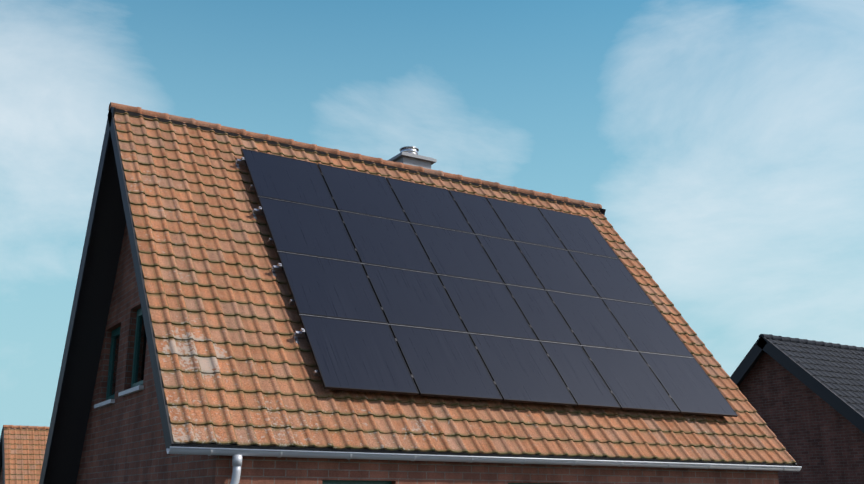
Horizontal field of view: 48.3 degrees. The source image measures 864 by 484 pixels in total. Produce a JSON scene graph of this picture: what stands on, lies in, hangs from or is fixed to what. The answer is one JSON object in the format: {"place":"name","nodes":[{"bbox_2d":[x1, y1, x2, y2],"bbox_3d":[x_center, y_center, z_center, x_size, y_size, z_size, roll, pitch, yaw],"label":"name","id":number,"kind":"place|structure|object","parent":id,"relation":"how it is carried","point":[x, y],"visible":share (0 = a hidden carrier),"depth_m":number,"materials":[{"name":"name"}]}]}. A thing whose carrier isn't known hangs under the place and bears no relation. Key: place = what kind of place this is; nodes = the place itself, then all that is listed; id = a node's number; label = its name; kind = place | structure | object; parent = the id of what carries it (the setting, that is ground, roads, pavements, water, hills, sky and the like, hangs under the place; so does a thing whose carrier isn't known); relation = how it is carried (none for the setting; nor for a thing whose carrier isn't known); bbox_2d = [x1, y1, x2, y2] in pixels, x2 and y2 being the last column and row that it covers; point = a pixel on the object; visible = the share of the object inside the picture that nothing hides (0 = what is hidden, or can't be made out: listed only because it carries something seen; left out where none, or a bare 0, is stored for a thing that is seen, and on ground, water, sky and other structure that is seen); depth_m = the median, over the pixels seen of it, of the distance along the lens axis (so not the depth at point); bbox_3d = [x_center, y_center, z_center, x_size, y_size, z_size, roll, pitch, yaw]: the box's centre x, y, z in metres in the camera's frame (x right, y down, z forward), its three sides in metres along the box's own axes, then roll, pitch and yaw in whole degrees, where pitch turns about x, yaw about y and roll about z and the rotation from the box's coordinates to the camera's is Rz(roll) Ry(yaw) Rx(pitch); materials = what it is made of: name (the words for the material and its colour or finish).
{"place":"outdoors","nodes":[
{"label":"outdoors","id":0,"kind":"place"},
{"bbox_2d":[0,468,2,483],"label":"wall","id":1,"kind":"structure","parent":0,"point":[1,477],"depth_m":51.82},
{"bbox_2d":[0,428,48,472],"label":"roof underlay","id":2,"kind":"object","parent":1,"relation":"on","point":[1,448],"depth_m":51.89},
{"bbox_2d":[0,427,4,483],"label":"bargeboard","id":3,"kind":"object","parent":2,"relation":"attached to","point":[3,450],"visible":0.43,"depth_m":50.06,"materials":[{"name":"black"}]},
{"bbox_2d":[4,427,48,483],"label":"house tiles","id":4,"kind":"object","parent":2,"relation":"on","point":[25,448],"visible":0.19,"depth_m":50.47,"materials":[{"name":"orange tile"}]},
{"bbox_2d":[3,425,49,428],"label":"ridge tiles","id":5,"kind":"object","parent":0,"point":[31,427],"depth_m":51.85,"materials":[{"name":"orange tile"}]},
{"bbox_2d":[0,0,863,435],"label":"sky","id":6,"kind":"structure","parent":0,"point":[722,141],"materials":[{"name":"blue"}]},
{"bbox_2d":[738,352,863,483],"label":"house body","id":7,"kind":"structure","parent":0,"point":[821,440],"depth_m":28.54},
{"bbox_2d":[737,351,764,386],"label":"soffit","id":8,"kind":"structure","parent":7,"relation":"on","point":[750,368],"depth_m":30.48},
{"bbox_2d":[766,338,863,416],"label":"house roof tiles","id":9,"kind":"object","parent":8,"relation":"on","point":[838,371],"visible":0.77,"depth_m":29.56,"materials":[{"name":"black tile"}]},
{"bbox_2d":[730,335,863,432],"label":"bargeboard","id":10,"kind":"object","parent":7,"relation":"attached to","point":[854,417],"visible":0.65,"depth_m":28.60,"materials":[{"name":"black"}]},
{"bbox_2d":[759,334,863,350],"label":"ridge tiles","id":11,"kind":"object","parent":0,"point":[771,336],"depth_m":31.01,"materials":[{"name":"black tile"}]},
{"label":"ground","id":12,"kind":"structure","parent":0,"visible":0},
{"bbox_2d":[76,223,778,483],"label":"brick wall","id":13,"kind":"structure","parent":12,"relation":"on","point":[124,441],"depth_m":12.28,"materials":[{"name":"red brick"}]},
{"bbox_2d":[94,308,552,483],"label":"windows","id":14,"kind":"structure","parent":13,"relation":"attached to","point":[138,366],"depth_m":13.34,"materials":[{"name":"black glass"}]},
{"bbox_2d":[45,109,793,483],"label":"roof slab","id":15,"kind":"structure","parent":13,"relation":"on","point":[87,337],"depth_m":14.55,"materials":[{"name":"grey"}]},
{"bbox_2d":[108,102,601,207],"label":"ridge tiles","id":16,"kind":"object","parent":15,"relation":"on","point":[296,143],"visible":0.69,"depth_m":16.05,"materials":[{"name":"ceramic"}]},
{"bbox_2d":[388,146,436,168],"bbox_3d":[-0.413,-0.992,17.291,0.720,1.505,0.720,9,-18,-31],"label":"chimney","id":17,"kind":"object","parent":15,"relation":"on","point":[408,155],"visible":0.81,"depth_m":17.17,"materials":[{"name":"grey metal"}]},
{"bbox_2d":[39,107,796,483],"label":"barge boards","id":18,"kind":"object","parent":15,"relation":"attached to","point":[147,319],"visible":0.54,"depth_m":13.81,"materials":[{"name":"black"}]},
{"bbox_2d":[114,110,795,463],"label":"roof tiles","id":19,"kind":"object","parent":15,"relation":"on","point":[237,364],"visible":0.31,"depth_m":12.14,"materials":[{"name":"ceramic"}]},
{"bbox_2d":[235,157,319,375],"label":"solar mounting brackets","id":20,"kind":"object","parent":19,"relation":"attached to","point":[278,268],"visible":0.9,"depth_m":12.53,"materials":[{"name":"silver metal"}]},
{"bbox_2d":[174,445,793,465],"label":"eave fascia","id":21,"kind":"structure","parent":15,"relation":"attached to","point":[463,454],"depth_m":11.28,"materials":[{"name":"black"}]},
{"bbox_2d":[166,446,801,483],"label":"gutter downpipe","id":22,"kind":"object","parent":21,"relation":"attached to","point":[236,454],"visible":1,"depth_m":10.99,"materials":[{"name":"silver metal"}]},
{"bbox_2d":[241,148,737,416],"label":"solar panel frames","id":23,"kind":"structure","parent":15,"relation":"attached to","point":[387,322],"depth_m":13.81,"materials":[{"name":"black metal"}]},
{"bbox_2d":[259,196,692,357],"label":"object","id":24,"kind":"object","parent":23,"relation":"attached to","point":[465,278],"visible":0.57,"depth_m":14.04,"materials":[{"name":"black metal"}]},
{"bbox_2d":[243,149,735,414],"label":"solar panels","id":25,"kind":"object","parent":23,"relation":"in","point":[355,354],"visible":1,"depth_m":14.03,"materials":[{"name":"black glass"}]},
{"bbox_2d":[321,173,670,397],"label":"panel clamps","id":26,"kind":"object","parent":23,"relation":"attached to","point":[497,271],"visible":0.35,"depth_m":14.25,"materials":[{"name":"black metal"}]}
]}

